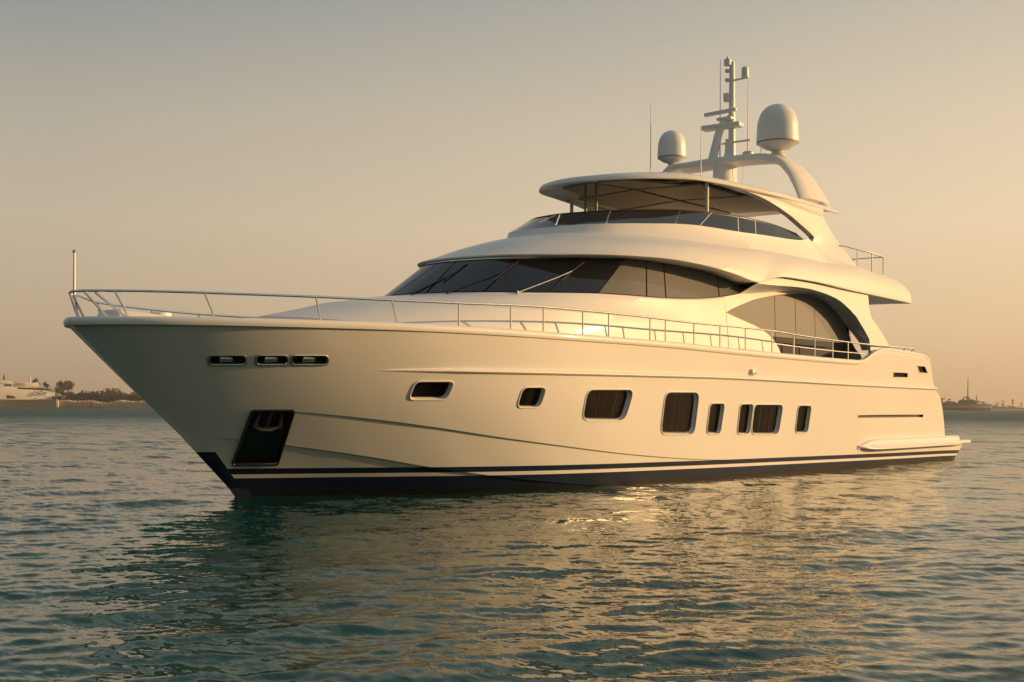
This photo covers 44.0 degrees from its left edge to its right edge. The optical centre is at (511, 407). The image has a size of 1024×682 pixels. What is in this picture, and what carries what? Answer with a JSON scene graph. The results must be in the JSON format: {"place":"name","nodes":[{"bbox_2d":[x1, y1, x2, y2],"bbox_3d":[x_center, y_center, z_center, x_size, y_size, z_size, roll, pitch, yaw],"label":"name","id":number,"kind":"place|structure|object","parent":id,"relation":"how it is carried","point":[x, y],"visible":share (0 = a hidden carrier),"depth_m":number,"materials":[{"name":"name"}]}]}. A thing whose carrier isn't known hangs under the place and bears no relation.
{"place":"outdoors","nodes":[
{"label":"outdoors","id":0,"kind":"place"},
{"bbox_2d":[101,406,150,407],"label":"shore","id":1,"kind":"structure","parent":0,"point":[128,407],"depth_m":1000.02,"materials":[{"name":"brown"}]},
{"bbox_2d":[0,399,56,406],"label":"quay","id":2,"kind":"structure","parent":1,"relation":"on","point":[24,403],"depth_m":996.00,"materials":[{"name":"beige concrete"}]},
{"bbox_2d":[0,364,65,400],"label":"moored yacht","id":3,"kind":"object","parent":2,"relation":"on","point":[29,390],"visible":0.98,"depth_m":1012.37,"materials":[{"name":"beige"}]},
{"bbox_2d":[52,387,64,399],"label":"shore tree","id":4,"kind":"object","parent":1,"relation":"on","point":[57,391],"visible":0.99,"depth_m":1022.94,"materials":[{"name":"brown plant"}]},
{"bbox_2d":[55,380,75,398],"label":"shore tree","id":5,"kind":"object","parent":1,"relation":"on","point":[64,385],"visible":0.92,"depth_m":1023.80,"materials":[{"name":"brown plant"}]},
{"bbox_2d":[63,388,142,402],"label":"shrub belt","id":6,"kind":"object","parent":1,"relation":"on","point":[114,394],"visible":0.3,"depth_m":1015.44,"materials":[{"name":"green plant"}]},
{"bbox_2d":[59,400,148,406],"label":"reed bank","id":7,"kind":"structure","parent":1,"relation":"on","point":[91,403],"depth_m":1001.13,"materials":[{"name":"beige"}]},
{"bbox_2d":[0,407,1023,681],"bbox_3d":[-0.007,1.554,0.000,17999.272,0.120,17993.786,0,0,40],"label":"water","id":8,"kind":"structure","parent":0,"point":[140,545],"depth_m":11.81,"materials":[{"name":"teal liquid"}]},
{"bbox_2d":[63,56,970,495],"bbox_3d":[2.824,-3.688,30.307,6.539,11.700,29.638,0,0,40],"label":"motor yacht","id":9,"kind":"object","parent":8,"relation":"on","point":[673,320],"visible":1,"depth_m":25.00,"materials":[{"name":"paint"}]},
{"bbox_2d":[384,263,437,295],"bbox_3d":[-2.105,-2.569,25.700,1.121,0.742,1.479,0,0,51],"label":"window pane","id":10,"kind":"structure","parent":9,"relation":"in","point":[425,268],"depth_m":25.40,"materials":[{"name":"grey glass"}]},
{"bbox_2d":[395,261,454,294],"bbox_3d":[-1.649,-2.551,24.887,0.851,0.710,1.139,0,0,40],"label":"window pane","id":11,"kind":"structure","parent":9,"relation":"in","point":[436,272],"depth_m":24.82,"materials":[{"name":"black glass"}]},
{"bbox_2d":[409,380,453,400],"bbox_3d":[-1.381,-0.299,21.491,0.822,0.380,0.284,0,0,-33],"label":"hull window","id":12,"kind":"structure","parent":9,"relation":"in","point":[422,388],"depth_m":21.53,"materials":[{"name":"black glass"}]},
{"bbox_2d":[429,259,514,291],"bbox_3d":[-0.764,-2.563,24.594,1.121,0.742,1.479,0,0,28],"label":"window pane","id":13,"kind":"structure","parent":9,"relation":"in","point":[475,270],"depth_m":24.54,"materials":[{"name":"black glass"}]},
{"bbox_2d":[517,386,545,408],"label":"hull window","id":14,"kind":"structure","parent":9,"relation":"in","point":[529,395],"depth_m":22.96,"materials":[{"name":"black glass"}]},
{"bbox_2d":[487,258,579,291],"bbox_3d":[0.468,-2.615,24.816,0.643,0.827,2.387,0,0,62],"label":"window pane","id":15,"kind":"structure","parent":9,"relation":"in","point":[527,273],"depth_m":24.77,"materials":[{"name":"black glass"}]},
{"bbox_2d":[390,258,739,298],"bbox_3d":[0.864,-2.643,27.935,4.988,0.976,9.010,0,0,40],"label":"window frame","id":16,"kind":"structure","parent":9,"relation":"in","point":[489,286],"depth_m":25.16,"materials":[{"name":"black"}]},
{"bbox_2d":[549,258,622,292],"bbox_3d":[1.550,-2.674,25.508,0.432,0.868,2.440,0,0,40],"label":"window pane","id":17,"kind":"structure","parent":9,"relation":"in","point":[593,273],"depth_m":25.49,"materials":[{"name":"black glass"}]},
{"bbox_2d":[582,388,632,421],"bbox_3d":[1.823,-0.045,24.484,0.240,0.654,1.482,0,0,43],"label":"hull window","id":18,"kind":"structure","parent":9,"relation":"in","point":[600,403],"depth_m":24.52,"materials":[{"name":"brown glass"}]},
{"bbox_2d":[599,259,645,295],"bbox_3d":[2.316,-2.707,26.131,0.344,0.825,1.869,0,0,40],"label":"window pane","id":19,"kind":"structure","parent":9,"relation":"in","point":[630,277],"depth_m":26.27,"materials":[{"name":"grey glass"}]},
{"bbox_2d":[647,261,664,296],"bbox_3d":[3.038,-2.720,26.921,0.290,0.793,0.944,0,0,40],"label":"window pane","id":20,"kind":"structure","parent":9,"relation":"in","point":[655,272],"depth_m":26.93,"materials":[{"name":"grey glass"}]},
{"bbox_2d":[661,391,698,435],"bbox_3d":[3.459,0.128,26.375,0.254,0.940,1.336,0,0,40],"label":"hull window","id":21,"kind":"structure","parent":9,"relation":"in","point":[677,411],"depth_m":26.43,"materials":[{"name":"brown glass"}]},
{"bbox_2d":[664,264,718,297],"bbox_3d":[3.972,-2.723,27.971,0.254,0.763,2.343,0,0,41],"label":"window pane","id":22,"kind":"structure","parent":9,"relation":"in","point":[681,282],"depth_m":27.86,"materials":[{"name":"brown glass"}]},
{"bbox_2d":[706,402,724,434],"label":"hull window","id":23,"kind":"structure","parent":9,"relation":"in","point":[714,408],"depth_m":27.55,"materials":[{"name":"black glass"}]},
{"bbox_2d":[718,276,745,295],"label":"window pane","id":24,"kind":"structure","parent":9,"relation":"in","point":[726,287],"depth_m":29.09,"materials":[{"name":"grey glass"}]},
{"bbox_2d":[737,403,753,434],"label":"hull window","id":25,"kind":"structure","parent":9,"relation":"in","point":[743,414],"depth_m":28.57,"materials":[{"name":"black glass"}]},
{"bbox_2d":[726,296,774,340],"bbox_3d":[5.583,-1.891,29.911,0.053,1.770,2.646,0,0,40],"label":"saloon window","id":26,"kind":"structure","parent":9,"relation":"in","point":[760,312],"depth_m":30.35,"materials":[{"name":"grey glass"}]},
{"bbox_2d":[751,403,782,434],"bbox_3d":[5.852,0.282,29.284,0.206,0.744,1.428,0,0,40],"label":"hull window","id":27,"kind":"structure","parent":9,"relation":"in","point":[764,418],"depth_m":29.34,"materials":[{"name":"black glass"}]},
{"bbox_2d":[775,294,795,353],"bbox_3d":[6.774,-1.940,31.359,0.056,1.880,1.056,0,0,40],"label":"saloon window","id":28,"kind":"structure","parent":9,"relation":"in","point":[784,303],"depth_m":31.36,"materials":[{"name":"grey glass"}]},
{"bbox_2d":[795,404,811,433],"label":"hull window","id":29,"kind":"structure","parent":9,"relation":"in","point":[801,415],"depth_m":30.78,"materials":[{"name":"black glass"}]},
{"bbox_2d":[795,294,814,355],"bbox_3d":[7.461,-1.958,32.193,0.058,1.921,1.056,0,0,40],"label":"saloon window","id":30,"kind":"structure","parent":9,"relation":"in","point":[804,303],"depth_m":32.18,"materials":[{"name":"brown glass"}]},
{"bbox_2d":[815,297,861,359],"bbox_3d":[8.752,-1.962,33.760,0.057,1.900,2.958,0,0,40],"label":"saloon window","id":31,"kind":"structure","parent":9,"relation":"in","point":[828,324],"depth_m":33.29,"materials":[{"name":"brown glass"}]},
{"bbox_2d":[941,386,991,410],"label":"ship","id":32,"kind":"object","parent":8,"relation":"on","point":[966,405],"visible":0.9,"depth_m":1500.00,"materials":[{"name":"grey paint"}]},
{"bbox_2d":[0,0,1023,408],"label":"sky","id":33,"kind":"structure","parent":0,"point":[340,148],"materials":[{"name":"beige"}]},
{"bbox_2d":[991,408,1023,409],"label":"shore","id":34,"kind":"structure","parent":0,"point":[1007,409],"depth_m":2304.91,"materials":[{"name":"brown"}]},
{"bbox_2d":[983,402,1023,408],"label":"woodland","id":35,"kind":"object","parent":34,"relation":"on","point":[1003,407],"visible":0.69,"depth_m":2329.21,"materials":[{"name":"green plant"}]}
]}

